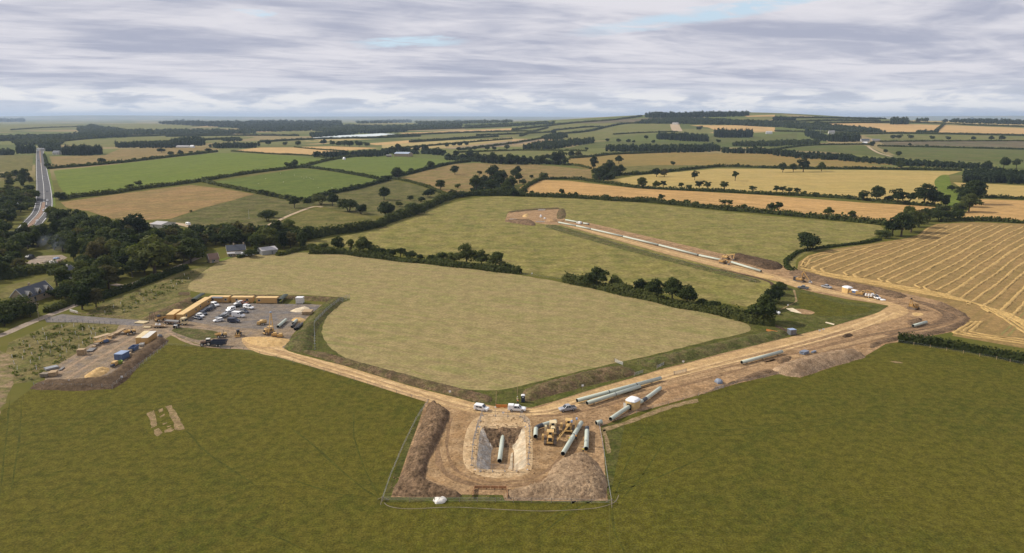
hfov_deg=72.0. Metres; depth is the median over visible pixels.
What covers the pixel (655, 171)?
broadleaf tree
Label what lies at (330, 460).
tyre line
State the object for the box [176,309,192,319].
site cabin
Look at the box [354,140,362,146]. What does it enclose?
broadleaf tree
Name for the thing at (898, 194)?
broadleaf tree
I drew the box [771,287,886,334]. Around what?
stream side grass
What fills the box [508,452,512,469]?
pit blinding
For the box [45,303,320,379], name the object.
hardcore yard
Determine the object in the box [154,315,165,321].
telehandler
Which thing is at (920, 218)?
broadleaf tree
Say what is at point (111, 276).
broadleaf tree
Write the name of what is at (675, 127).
quarry track
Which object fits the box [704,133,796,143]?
field
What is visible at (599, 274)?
broadleaf tree
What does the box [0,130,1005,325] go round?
tree mass
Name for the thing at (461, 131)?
tan field
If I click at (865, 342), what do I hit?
wheel rut
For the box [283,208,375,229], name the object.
track side field
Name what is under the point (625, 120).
ridge brown field
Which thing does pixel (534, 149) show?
hedge
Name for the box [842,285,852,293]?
welding tent
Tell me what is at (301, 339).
earth bund
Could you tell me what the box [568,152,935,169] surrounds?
golden field
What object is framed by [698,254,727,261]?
steel pipe
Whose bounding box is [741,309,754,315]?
bush
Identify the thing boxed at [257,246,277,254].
barn
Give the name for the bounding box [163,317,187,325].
lorry
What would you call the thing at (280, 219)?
farm track
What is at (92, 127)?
woodland
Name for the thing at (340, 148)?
tan strip
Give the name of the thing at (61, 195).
bush
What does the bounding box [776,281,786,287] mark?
bush
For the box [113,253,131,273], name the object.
broadleaf tree
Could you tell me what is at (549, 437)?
pipelayer
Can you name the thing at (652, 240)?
wheel rut
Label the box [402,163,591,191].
dry field
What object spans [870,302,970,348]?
earth bund
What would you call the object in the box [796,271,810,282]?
excavator
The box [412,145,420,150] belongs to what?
broadleaf tree
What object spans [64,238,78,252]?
broadleaf tree
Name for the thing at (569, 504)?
tyre line
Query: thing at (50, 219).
broadleaf tree
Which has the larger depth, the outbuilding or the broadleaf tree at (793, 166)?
the broadleaf tree at (793, 166)
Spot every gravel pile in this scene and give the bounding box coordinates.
[291,306,308,311]
[292,317,305,321]
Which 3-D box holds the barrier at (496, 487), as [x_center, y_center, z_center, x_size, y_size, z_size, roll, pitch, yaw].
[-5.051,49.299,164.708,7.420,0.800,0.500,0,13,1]
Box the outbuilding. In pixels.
[227,252,235,256]
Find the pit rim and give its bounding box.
[463,414,532,477]
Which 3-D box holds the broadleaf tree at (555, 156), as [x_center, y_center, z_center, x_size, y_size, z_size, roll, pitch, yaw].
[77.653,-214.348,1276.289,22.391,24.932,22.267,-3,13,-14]
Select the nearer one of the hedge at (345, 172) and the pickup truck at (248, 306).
the pickup truck at (248, 306)
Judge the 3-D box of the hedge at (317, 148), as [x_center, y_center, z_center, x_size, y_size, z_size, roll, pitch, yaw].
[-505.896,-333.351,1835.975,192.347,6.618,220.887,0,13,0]
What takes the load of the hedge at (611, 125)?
on the ground at (20, 390)
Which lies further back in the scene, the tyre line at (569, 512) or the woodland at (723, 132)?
the woodland at (723, 132)
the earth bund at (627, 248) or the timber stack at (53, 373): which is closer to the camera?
the timber stack at (53, 373)
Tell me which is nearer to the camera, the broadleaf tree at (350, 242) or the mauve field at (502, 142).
the broadleaf tree at (350, 242)
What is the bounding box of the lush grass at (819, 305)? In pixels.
[799,293,870,315]
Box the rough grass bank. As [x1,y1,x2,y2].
[86,264,208,320]
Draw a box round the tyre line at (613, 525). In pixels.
[611,511,624,552]
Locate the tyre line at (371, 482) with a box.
[353,413,380,498]
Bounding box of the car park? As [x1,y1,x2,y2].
[188,303,319,329]
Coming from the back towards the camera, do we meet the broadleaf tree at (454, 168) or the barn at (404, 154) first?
the barn at (404, 154)
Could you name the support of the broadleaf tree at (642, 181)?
on the ground at (20, 390)
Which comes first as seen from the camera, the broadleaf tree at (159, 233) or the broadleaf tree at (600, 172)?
the broadleaf tree at (159, 233)
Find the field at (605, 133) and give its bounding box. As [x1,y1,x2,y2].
[554,124,676,139]
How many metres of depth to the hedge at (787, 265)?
462.81 m
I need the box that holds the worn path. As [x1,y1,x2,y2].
[0,351,16,413]
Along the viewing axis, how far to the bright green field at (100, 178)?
1134.73 m
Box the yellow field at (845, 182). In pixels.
[602,168,960,203]
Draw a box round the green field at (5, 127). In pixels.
[0,122,76,131]
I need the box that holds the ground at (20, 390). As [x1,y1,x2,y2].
[0,112,1023,552]
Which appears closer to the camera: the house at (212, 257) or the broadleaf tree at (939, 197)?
the house at (212, 257)
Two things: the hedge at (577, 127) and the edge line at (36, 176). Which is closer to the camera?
the edge line at (36, 176)
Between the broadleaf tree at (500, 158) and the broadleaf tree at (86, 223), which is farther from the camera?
the broadleaf tree at (500, 158)
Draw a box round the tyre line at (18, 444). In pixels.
[11,401,21,489]
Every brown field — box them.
[49,147,219,165]
[61,185,252,219]
[583,118,661,122]
[881,141,1023,147]
[964,199,1023,219]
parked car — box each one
[193,315,202,319]
[201,307,211,310]
[213,317,223,321]
[215,314,226,317]
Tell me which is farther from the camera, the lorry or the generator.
the lorry
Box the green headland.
[622,165,750,172]
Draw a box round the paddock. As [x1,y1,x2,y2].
[0,276,55,297]
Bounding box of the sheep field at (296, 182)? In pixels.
[216,169,376,197]
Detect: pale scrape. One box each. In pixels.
[755,274,773,277]
[912,312,922,315]
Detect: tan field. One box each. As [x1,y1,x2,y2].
[237,147,338,154]
[370,140,412,144]
[402,129,510,133]
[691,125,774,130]
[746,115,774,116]
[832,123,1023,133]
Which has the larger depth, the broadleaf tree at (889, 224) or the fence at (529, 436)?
the broadleaf tree at (889, 224)
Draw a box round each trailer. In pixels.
[93,333,111,342]
[150,324,166,327]
[210,339,227,346]
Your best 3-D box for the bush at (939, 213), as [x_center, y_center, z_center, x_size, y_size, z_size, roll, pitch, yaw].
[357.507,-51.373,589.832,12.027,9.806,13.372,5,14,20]
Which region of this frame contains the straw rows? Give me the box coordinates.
[800,224,1023,343]
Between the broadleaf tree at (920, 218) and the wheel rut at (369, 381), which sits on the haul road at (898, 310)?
the wheel rut at (369, 381)
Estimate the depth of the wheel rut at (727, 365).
244.44 m
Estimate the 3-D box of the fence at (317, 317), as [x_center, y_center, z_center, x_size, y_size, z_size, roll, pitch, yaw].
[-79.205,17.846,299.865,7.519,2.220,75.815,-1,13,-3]
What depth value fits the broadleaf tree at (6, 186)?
777.58 m
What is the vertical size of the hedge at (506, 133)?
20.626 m
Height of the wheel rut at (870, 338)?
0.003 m
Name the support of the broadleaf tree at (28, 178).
on the ground at (20, 390)
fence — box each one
[33,343,166,388]
[70,311,123,317]
[173,343,427,402]
[314,294,349,346]
[383,399,428,496]
[400,497,602,503]
[470,409,530,471]
[599,427,611,499]
[600,371,778,425]
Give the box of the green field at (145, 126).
[106,124,192,129]
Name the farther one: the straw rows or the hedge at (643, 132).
the hedge at (643, 132)
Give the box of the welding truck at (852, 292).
[849,289,857,295]
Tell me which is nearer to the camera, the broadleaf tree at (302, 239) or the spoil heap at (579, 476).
the spoil heap at (579, 476)
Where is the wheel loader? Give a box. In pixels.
[235,329,241,336]
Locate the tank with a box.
[714,378,722,383]
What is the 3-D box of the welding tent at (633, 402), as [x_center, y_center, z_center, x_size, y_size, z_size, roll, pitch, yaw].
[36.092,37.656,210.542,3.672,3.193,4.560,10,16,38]
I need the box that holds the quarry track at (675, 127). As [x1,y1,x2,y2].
[670,124,681,130]
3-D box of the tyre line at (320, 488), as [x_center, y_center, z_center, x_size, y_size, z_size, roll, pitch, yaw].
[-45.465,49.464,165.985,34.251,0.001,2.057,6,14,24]
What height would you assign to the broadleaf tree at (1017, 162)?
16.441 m
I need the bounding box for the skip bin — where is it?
[128,344,138,350]
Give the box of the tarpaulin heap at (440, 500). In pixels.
[433,496,446,503]
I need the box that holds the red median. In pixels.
[28,202,44,226]
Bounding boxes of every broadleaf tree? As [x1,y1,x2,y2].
[0,184,13,188]
[4,179,14,184]
[6,234,30,251]
[11,170,17,178]
[15,174,26,180]
[17,222,29,232]
[18,168,27,175]
[19,178,24,185]
[25,175,32,182]
[28,189,38,195]
[31,223,54,235]
[31,229,43,246]
[44,206,56,215]
[44,230,55,246]
[46,234,55,249]
[46,264,71,285]
[47,216,56,221]
[48,219,63,232]
[50,233,64,251]
[51,283,72,297]
[54,279,74,296]
[58,233,76,248]
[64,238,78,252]
[65,244,78,259]
[68,282,90,309]
[69,259,90,276]
[71,270,81,280]
[76,266,106,279]
[78,220,98,228]
[79,272,107,288]
[80,241,92,253]
[83,241,108,258]
[87,288,104,306]
[90,254,124,270]
[93,230,105,238]
[97,158,106,161]
[97,264,121,288]
[98,217,110,223]
[102,232,118,240]
[104,239,120,258]
[110,241,132,255]
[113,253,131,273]
[118,212,149,233]
[119,247,135,261]
[121,260,141,276]
[124,224,141,234]
[124,234,176,273]
[135,230,152,238]
[137,256,148,274]
[152,229,165,238]
[164,235,174,243]
[172,235,187,242]
[172,241,191,262]
[176,237,205,262]
[180,228,199,238]
[208,233,220,244]
[216,229,227,246]
[218,224,234,243]
[219,226,243,242]
[242,233,251,244]
[248,234,263,248]
[253,226,274,244]
[258,227,277,245]
[269,220,283,231]
[276,231,287,248]
[281,219,300,231]
[287,195,299,207]
[291,159,298,164]
[296,229,308,243]
[297,234,306,245]
[311,193,326,204]
[326,192,338,205]
[331,235,345,247]
[346,141,353,146]
[346,239,353,249]
[352,235,374,249]
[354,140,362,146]
[377,201,394,215]
[378,186,390,199]
[390,167,404,176]
[393,143,401,149]
[396,248,406,256]
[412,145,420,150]
[419,144,428,150]
[426,161,434,166]
[435,179,444,188]
[450,165,458,171]
[452,243,476,261]
[465,149,473,155]
[469,175,483,188]
[472,152,481,158]
[472,249,489,263]
[480,154,487,160]
[485,164,499,178]
[486,179,496,188]
[486,251,505,263]
[487,152,497,159]
[493,170,507,182]
[497,155,505,161]
[501,180,512,189]
[505,153,514,160]
[506,175,517,183]
[509,188,516,195]
[510,168,518,176]
[513,155,520,161]
[515,173,522,178]
[520,155,527,161]
[538,155,546,161]
[550,151,560,164]
[558,150,567,161]
[562,157,569,162]
[583,266,609,282]
[590,157,598,167]
[594,167,606,176]
[601,165,609,172]
[602,160,614,168]
[609,165,620,171]
[615,155,623,163]
[618,164,626,172]
[633,278,648,289]
[637,177,647,188]
[645,278,662,294]
[651,168,659,176]
[652,180,659,185]
[660,169,668,176]
[662,276,682,297]
[676,284,698,302]
[691,170,699,179]
[695,181,704,186]
[703,181,711,187]
[720,181,728,188]
[732,171,738,179]
[747,293,777,316]
[766,203,776,208]
[774,202,782,208]
[778,162,786,171]
[789,163,796,171]
[797,158,809,171]
[816,162,825,170]
[823,207,834,215]
[848,210,856,216]
[858,190,869,200]
[869,185,885,198]
[883,217,904,232]
[889,188,906,200]
[892,212,919,236]
[897,161,906,167]
[902,209,928,231]
[903,205,915,212]
[905,192,915,200]
[914,183,937,200]
[914,210,930,226]
[921,208,934,218]
[927,191,944,202]
[942,195,950,204]
[947,207,962,216]
[956,188,976,200]
[959,193,984,211]
[966,179,988,198]
[1000,157,1010,167]
[1011,159,1023,167]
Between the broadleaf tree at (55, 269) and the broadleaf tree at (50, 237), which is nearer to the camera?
the broadleaf tree at (55, 269)
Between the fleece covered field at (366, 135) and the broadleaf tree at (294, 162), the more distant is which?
the fleece covered field at (366, 135)
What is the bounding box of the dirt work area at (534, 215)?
[505,209,564,224]
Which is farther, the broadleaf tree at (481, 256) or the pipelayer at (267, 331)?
the broadleaf tree at (481, 256)
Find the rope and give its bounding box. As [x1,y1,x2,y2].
[387,495,618,510]
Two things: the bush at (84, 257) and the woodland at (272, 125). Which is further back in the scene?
the woodland at (272, 125)
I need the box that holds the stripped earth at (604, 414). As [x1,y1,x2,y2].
[391,220,969,500]
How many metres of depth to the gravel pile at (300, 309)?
315.33 m
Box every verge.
[32,153,35,209]
[44,152,55,206]
[286,299,788,407]
[383,406,624,502]
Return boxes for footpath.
[780,290,796,309]
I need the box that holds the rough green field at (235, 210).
[170,195,314,228]
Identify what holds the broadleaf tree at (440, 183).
on the dry field at (464, 174)
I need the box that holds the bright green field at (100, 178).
[54,153,320,194]
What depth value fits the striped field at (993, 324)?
403.94 m
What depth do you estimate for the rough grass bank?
335.57 m
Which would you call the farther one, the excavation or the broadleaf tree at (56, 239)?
the broadleaf tree at (56, 239)
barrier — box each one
[475,486,505,489]
[496,404,506,407]
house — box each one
[9,280,53,302]
[52,151,61,154]
[66,264,73,278]
[206,253,219,262]
[226,242,245,254]
[860,139,869,141]
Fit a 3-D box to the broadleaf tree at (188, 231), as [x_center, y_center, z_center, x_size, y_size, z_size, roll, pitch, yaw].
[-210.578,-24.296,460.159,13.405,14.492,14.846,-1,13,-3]
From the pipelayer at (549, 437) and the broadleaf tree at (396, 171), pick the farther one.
the broadleaf tree at (396, 171)
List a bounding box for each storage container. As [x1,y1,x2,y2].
[114,350,129,359]
[135,331,148,343]
[141,331,156,343]
[295,296,304,303]
[787,328,796,335]
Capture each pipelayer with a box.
[262,311,274,335]
[542,420,572,444]
[545,420,558,435]
[560,417,577,432]
[907,298,919,309]
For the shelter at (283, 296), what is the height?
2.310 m
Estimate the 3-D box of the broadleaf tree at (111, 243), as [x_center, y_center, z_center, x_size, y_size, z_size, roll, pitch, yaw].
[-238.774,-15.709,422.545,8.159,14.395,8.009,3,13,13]
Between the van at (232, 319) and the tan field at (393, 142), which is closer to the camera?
the van at (232, 319)
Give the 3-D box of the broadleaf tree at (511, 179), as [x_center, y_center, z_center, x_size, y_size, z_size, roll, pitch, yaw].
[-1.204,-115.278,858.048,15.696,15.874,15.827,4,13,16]
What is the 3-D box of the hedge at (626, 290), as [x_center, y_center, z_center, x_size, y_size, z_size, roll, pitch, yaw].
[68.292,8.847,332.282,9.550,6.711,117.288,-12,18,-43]
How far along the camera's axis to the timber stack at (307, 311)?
309.36 m
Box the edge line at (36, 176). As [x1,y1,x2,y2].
[19,151,36,226]
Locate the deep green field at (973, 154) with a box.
[879,147,1023,161]
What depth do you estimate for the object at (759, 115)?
3659.79 m
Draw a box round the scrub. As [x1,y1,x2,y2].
[9,271,193,380]
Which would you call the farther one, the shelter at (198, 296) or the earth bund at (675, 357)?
the shelter at (198, 296)
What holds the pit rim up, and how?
on the works floor
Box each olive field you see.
[256,130,359,134]
[395,132,537,138]
[448,151,620,159]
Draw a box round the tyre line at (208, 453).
[185,431,264,491]
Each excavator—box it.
[719,259,729,264]
[722,254,734,260]
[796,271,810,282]
[855,290,876,296]
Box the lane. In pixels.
[0,257,201,336]
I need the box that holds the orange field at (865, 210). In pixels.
[520,180,934,220]
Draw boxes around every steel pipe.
[276,318,286,327]
[497,435,504,462]
[532,419,556,438]
[561,421,583,455]
[576,376,661,401]
[584,426,589,450]
[586,385,640,404]
[590,228,622,236]
[595,419,602,425]
[609,386,661,420]
[622,236,657,245]
[658,244,697,255]
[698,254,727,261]
[730,261,761,271]
[740,350,782,363]
[912,321,927,327]
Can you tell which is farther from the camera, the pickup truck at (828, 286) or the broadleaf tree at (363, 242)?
the broadleaf tree at (363, 242)
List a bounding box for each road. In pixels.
[16,151,52,230]
[45,314,145,325]
[243,222,908,415]
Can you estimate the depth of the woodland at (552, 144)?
1958.23 m
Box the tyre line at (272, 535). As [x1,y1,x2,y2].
[233,520,308,552]
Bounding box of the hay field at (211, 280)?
[188,252,750,389]
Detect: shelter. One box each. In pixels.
[191,293,204,301]
[277,294,287,301]
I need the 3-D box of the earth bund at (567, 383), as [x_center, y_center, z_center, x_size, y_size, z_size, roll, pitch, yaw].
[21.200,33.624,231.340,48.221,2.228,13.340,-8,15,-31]
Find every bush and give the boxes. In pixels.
[0,294,31,316]
[45,290,58,296]
[52,192,67,199]
[74,255,89,262]
[116,268,124,275]
[243,249,257,256]
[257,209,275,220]
[317,243,328,248]
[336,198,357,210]
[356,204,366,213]
[367,245,379,252]
[374,248,386,252]
[385,248,396,255]
[403,250,416,257]
[404,202,424,212]
[416,254,424,259]
[422,188,436,195]
[434,252,447,259]
[445,252,459,260]
[539,172,547,176]
[604,173,612,180]
[608,274,622,284]
[696,298,707,305]
[704,300,720,306]
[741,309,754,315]
[764,289,785,300]
[770,284,784,290]
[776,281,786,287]
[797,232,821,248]
[874,230,882,236]
[880,230,893,237]
[932,209,947,220]
[947,185,955,190]
[952,203,967,209]
[953,186,963,192]
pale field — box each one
[272,139,367,141]
[382,139,511,148]
[912,120,1023,124]
[953,182,1023,196]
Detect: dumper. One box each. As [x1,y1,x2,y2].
[123,327,135,334]
[214,330,226,337]
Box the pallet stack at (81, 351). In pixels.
[76,348,86,354]
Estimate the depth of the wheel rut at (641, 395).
220.72 m
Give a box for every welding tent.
[623,396,640,409]
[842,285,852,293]
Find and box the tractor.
[200,338,210,345]
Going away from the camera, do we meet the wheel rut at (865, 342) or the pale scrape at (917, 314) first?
the wheel rut at (865, 342)
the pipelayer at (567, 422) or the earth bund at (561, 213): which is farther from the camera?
the earth bund at (561, 213)
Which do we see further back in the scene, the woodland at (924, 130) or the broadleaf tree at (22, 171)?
the woodland at (924, 130)
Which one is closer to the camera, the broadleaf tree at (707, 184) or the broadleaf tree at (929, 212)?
the broadleaf tree at (929, 212)
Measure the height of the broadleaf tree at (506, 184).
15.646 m
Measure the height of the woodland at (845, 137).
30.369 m
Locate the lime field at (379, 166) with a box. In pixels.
[311,157,448,177]
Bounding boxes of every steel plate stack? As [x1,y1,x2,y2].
[44,365,58,370]
[134,320,148,323]
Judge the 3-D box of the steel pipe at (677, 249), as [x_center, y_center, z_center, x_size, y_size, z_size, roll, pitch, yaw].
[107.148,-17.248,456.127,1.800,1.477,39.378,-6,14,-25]
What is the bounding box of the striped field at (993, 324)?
[797,222,1023,347]
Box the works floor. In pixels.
[426,409,592,489]
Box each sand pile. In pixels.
[85,367,109,377]
[244,337,288,346]
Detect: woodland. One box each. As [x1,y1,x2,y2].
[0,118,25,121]
[0,129,132,140]
[0,147,15,154]
[11,137,64,144]
[15,143,36,153]
[37,142,61,150]
[60,143,102,155]
[76,123,256,134]
[114,140,177,147]
[158,119,342,131]
[170,135,205,145]
[208,141,259,147]
[221,136,242,140]
[309,130,355,136]
[311,123,462,131]
[312,149,389,157]
[354,128,407,133]
[355,119,411,123]
[389,149,444,155]
[415,119,512,124]
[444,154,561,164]
[464,121,554,126]
[470,175,514,191]
[522,137,594,148]
[541,133,567,139]
[593,166,621,179]
[605,142,720,152]
[635,116,885,132]
[645,110,749,117]
[656,131,708,141]
[713,127,753,137]
[721,146,992,168]
[732,138,819,146]
[772,115,795,120]
[804,128,827,140]
[827,131,860,141]
[890,117,909,123]
[916,117,928,120]
[916,129,938,132]
[941,117,1023,124]
[962,165,1023,183]
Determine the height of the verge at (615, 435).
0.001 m
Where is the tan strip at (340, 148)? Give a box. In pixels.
[306,146,372,149]
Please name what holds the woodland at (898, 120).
on the ground at (20, 390)
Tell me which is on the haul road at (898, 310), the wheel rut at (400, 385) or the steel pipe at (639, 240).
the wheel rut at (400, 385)
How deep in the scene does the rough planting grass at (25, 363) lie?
268.17 m
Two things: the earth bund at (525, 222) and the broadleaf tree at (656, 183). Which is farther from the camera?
the broadleaf tree at (656, 183)
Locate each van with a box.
[225,306,235,310]
[227,317,239,322]
[231,311,244,317]
[474,402,488,411]
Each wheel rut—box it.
[58,333,130,373]
[65,325,243,378]
[165,330,246,348]
[249,313,894,414]
[269,325,862,412]
[271,313,885,411]
[276,350,475,410]
[435,437,577,486]
[445,417,568,483]
[531,359,775,416]
[553,328,869,412]
[569,225,879,302]
[582,223,716,255]
[584,228,772,275]
[605,361,764,399]
[719,307,959,369]
[784,334,887,358]
[818,321,958,353]
[870,294,941,325]
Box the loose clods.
[391,272,960,501]
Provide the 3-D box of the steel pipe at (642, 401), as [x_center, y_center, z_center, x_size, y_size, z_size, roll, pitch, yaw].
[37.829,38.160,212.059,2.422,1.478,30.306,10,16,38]
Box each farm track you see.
[149,222,190,226]
[268,206,321,224]
[867,146,892,156]
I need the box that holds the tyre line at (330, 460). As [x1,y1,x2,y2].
[288,426,380,499]
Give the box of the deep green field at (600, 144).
[567,140,702,148]
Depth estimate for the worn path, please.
237.08 m
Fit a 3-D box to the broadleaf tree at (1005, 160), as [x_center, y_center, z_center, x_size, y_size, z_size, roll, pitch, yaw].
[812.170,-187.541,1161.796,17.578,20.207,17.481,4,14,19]
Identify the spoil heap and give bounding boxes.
[505,452,607,500]
[546,218,556,221]
[731,253,782,269]
[772,348,865,376]
[777,356,790,363]
[789,269,906,297]
[842,333,852,337]
[907,318,921,325]
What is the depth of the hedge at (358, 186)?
916.94 m
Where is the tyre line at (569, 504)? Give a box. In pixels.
[533,470,651,529]
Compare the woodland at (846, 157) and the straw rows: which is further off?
the woodland at (846, 157)
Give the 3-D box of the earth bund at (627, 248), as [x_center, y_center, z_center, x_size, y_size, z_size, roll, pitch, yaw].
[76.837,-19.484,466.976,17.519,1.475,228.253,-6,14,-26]
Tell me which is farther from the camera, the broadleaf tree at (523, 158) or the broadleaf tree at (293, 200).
the broadleaf tree at (523, 158)
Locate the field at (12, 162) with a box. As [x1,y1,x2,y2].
[0,155,33,171]
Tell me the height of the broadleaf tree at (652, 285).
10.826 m
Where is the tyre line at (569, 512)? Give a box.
[541,446,727,534]
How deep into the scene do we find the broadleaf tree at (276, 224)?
492.61 m
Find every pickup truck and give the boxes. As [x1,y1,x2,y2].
[243,303,253,308]
[508,403,525,411]
[558,403,576,411]
[797,285,808,289]
[821,284,831,288]
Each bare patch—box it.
[147,411,156,427]
[154,428,162,435]
[164,427,173,431]
[796,309,814,313]
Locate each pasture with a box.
[0,344,608,552]
[305,196,882,306]
[609,342,1023,552]
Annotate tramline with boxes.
[1000,312,1023,334]
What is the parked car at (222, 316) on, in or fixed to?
on the car park
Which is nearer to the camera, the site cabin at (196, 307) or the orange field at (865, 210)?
the site cabin at (196, 307)
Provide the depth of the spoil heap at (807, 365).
244.78 m
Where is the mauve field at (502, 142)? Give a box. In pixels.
[448,139,549,148]
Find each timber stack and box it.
[39,372,47,376]
[48,370,57,376]
[113,328,125,334]
[302,309,312,314]
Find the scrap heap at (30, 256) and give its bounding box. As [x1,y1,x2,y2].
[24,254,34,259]
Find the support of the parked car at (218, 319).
on the car park
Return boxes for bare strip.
[165,405,184,429]
[602,399,697,430]
[602,430,610,452]
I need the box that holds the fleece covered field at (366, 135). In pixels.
[314,133,389,137]
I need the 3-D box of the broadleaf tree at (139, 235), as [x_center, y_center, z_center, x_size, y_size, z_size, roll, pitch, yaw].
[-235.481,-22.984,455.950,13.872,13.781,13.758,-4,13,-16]
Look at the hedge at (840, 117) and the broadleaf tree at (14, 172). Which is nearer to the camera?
the broadleaf tree at (14, 172)
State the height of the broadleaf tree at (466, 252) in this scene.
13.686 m
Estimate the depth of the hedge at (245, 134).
3052.41 m
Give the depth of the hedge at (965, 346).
262.27 m
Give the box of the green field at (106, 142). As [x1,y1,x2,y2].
[62,134,253,146]
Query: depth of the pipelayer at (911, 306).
317.48 m
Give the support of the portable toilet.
on the verge at (505, 396)
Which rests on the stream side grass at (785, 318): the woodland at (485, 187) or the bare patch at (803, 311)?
the bare patch at (803, 311)
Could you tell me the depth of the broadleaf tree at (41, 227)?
487.54 m
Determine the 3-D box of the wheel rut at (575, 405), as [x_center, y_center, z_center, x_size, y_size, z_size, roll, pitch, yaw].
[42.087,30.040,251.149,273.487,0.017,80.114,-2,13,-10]
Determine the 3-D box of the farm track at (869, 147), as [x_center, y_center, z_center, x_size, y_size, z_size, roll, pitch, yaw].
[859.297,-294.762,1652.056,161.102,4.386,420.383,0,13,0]
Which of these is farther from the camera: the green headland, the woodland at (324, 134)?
the woodland at (324, 134)
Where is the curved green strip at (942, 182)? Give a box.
[934,175,959,206]
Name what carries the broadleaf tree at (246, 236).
on the ground at (20, 390)
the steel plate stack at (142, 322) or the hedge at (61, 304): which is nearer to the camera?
the steel plate stack at (142, 322)
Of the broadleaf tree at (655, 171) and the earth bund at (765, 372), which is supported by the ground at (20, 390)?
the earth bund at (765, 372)
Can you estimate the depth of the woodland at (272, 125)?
5022.45 m
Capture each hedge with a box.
[0,264,27,279]
[10,126,77,129]
[22,258,76,275]
[42,297,74,312]
[43,153,49,167]
[47,149,217,168]
[52,132,232,140]
[59,154,381,198]
[99,264,188,298]
[139,136,225,142]
[166,133,298,136]
[201,178,311,201]
[231,150,327,157]
[236,252,258,257]
[259,134,420,141]
[275,246,308,255]
[294,146,342,150]
[300,164,379,178]
[303,159,471,202]
[308,188,521,238]
[308,245,521,273]
[309,125,511,133]
[381,137,512,150]
[387,130,530,135]
[391,177,447,194]
[409,134,498,141]
[458,148,586,152]
[460,137,541,149]
[476,131,550,135]
[511,115,642,129]
[519,126,548,135]
[520,176,941,206]
[520,191,886,225]
[553,125,602,130]
[555,121,674,133]
[561,271,776,326]
[562,162,591,168]
[569,149,675,157]
[591,163,961,177]
[613,130,677,134]
[772,142,873,148]
[774,129,1023,135]
[783,116,885,118]
[783,237,882,270]
[786,119,880,121]
[819,121,1023,126]
[877,144,1023,149]
[879,139,1023,141]
[897,332,1023,363]
[931,205,950,211]
[934,122,944,130]
[939,215,1023,223]
[985,194,1023,199]
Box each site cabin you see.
[166,309,181,319]
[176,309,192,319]
[186,303,202,314]
[195,297,211,307]
[209,295,230,301]
[231,296,254,302]
[256,296,278,303]
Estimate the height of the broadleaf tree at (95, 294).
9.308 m
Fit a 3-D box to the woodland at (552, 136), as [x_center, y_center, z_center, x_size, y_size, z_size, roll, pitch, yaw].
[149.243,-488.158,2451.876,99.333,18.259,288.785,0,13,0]
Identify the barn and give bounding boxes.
[150,221,175,228]
[176,145,189,147]
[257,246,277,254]
[394,152,412,156]
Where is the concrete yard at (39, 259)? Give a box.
[26,255,66,263]
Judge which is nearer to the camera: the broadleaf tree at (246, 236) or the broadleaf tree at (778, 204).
the broadleaf tree at (246, 236)
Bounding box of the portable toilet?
[521,394,524,401]
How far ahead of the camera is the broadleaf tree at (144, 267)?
385.70 m
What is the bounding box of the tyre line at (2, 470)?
[0,391,10,492]
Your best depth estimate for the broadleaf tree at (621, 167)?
1051.54 m
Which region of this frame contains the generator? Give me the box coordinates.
[111,360,118,366]
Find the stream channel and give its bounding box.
[719,269,797,333]
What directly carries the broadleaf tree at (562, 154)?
on the ground at (20, 390)
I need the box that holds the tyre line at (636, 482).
[620,443,663,500]
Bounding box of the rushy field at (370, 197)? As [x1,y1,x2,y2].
[315,180,438,215]
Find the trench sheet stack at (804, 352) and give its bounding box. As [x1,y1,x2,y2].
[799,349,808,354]
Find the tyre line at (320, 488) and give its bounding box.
[266,470,380,500]
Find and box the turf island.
[172,328,217,339]
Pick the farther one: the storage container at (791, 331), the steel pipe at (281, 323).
the steel pipe at (281, 323)
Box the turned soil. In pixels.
[840,299,957,349]
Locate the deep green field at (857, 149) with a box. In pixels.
[764,145,889,156]
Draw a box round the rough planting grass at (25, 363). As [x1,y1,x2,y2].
[6,322,118,383]
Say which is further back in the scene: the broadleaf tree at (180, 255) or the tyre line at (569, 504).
the broadleaf tree at (180, 255)
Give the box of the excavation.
[475,426,527,469]
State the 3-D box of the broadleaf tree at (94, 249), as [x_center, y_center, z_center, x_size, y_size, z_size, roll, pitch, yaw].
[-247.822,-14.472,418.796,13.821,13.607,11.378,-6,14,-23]
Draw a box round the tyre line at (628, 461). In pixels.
[613,427,655,499]
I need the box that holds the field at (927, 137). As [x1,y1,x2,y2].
[866,134,1023,140]
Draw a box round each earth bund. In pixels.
[30,337,168,390]
[144,297,197,319]
[207,294,336,301]
[284,297,344,351]
[304,350,491,402]
[392,400,460,496]
[505,219,535,225]
[507,207,559,212]
[523,366,634,400]
[546,225,760,281]
[557,208,565,218]
[636,330,788,366]
[703,369,777,393]
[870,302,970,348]
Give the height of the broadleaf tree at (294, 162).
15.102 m
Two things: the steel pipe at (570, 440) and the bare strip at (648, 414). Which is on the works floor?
the steel pipe at (570, 440)
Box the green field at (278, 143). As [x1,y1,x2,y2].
[220,140,329,145]
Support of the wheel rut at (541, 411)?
on the haul road at (898, 310)
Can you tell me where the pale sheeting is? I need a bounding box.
[786,308,800,312]
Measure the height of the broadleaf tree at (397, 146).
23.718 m
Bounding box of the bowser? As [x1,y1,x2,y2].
[260,319,266,324]
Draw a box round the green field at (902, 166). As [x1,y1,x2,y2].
[868,164,951,167]

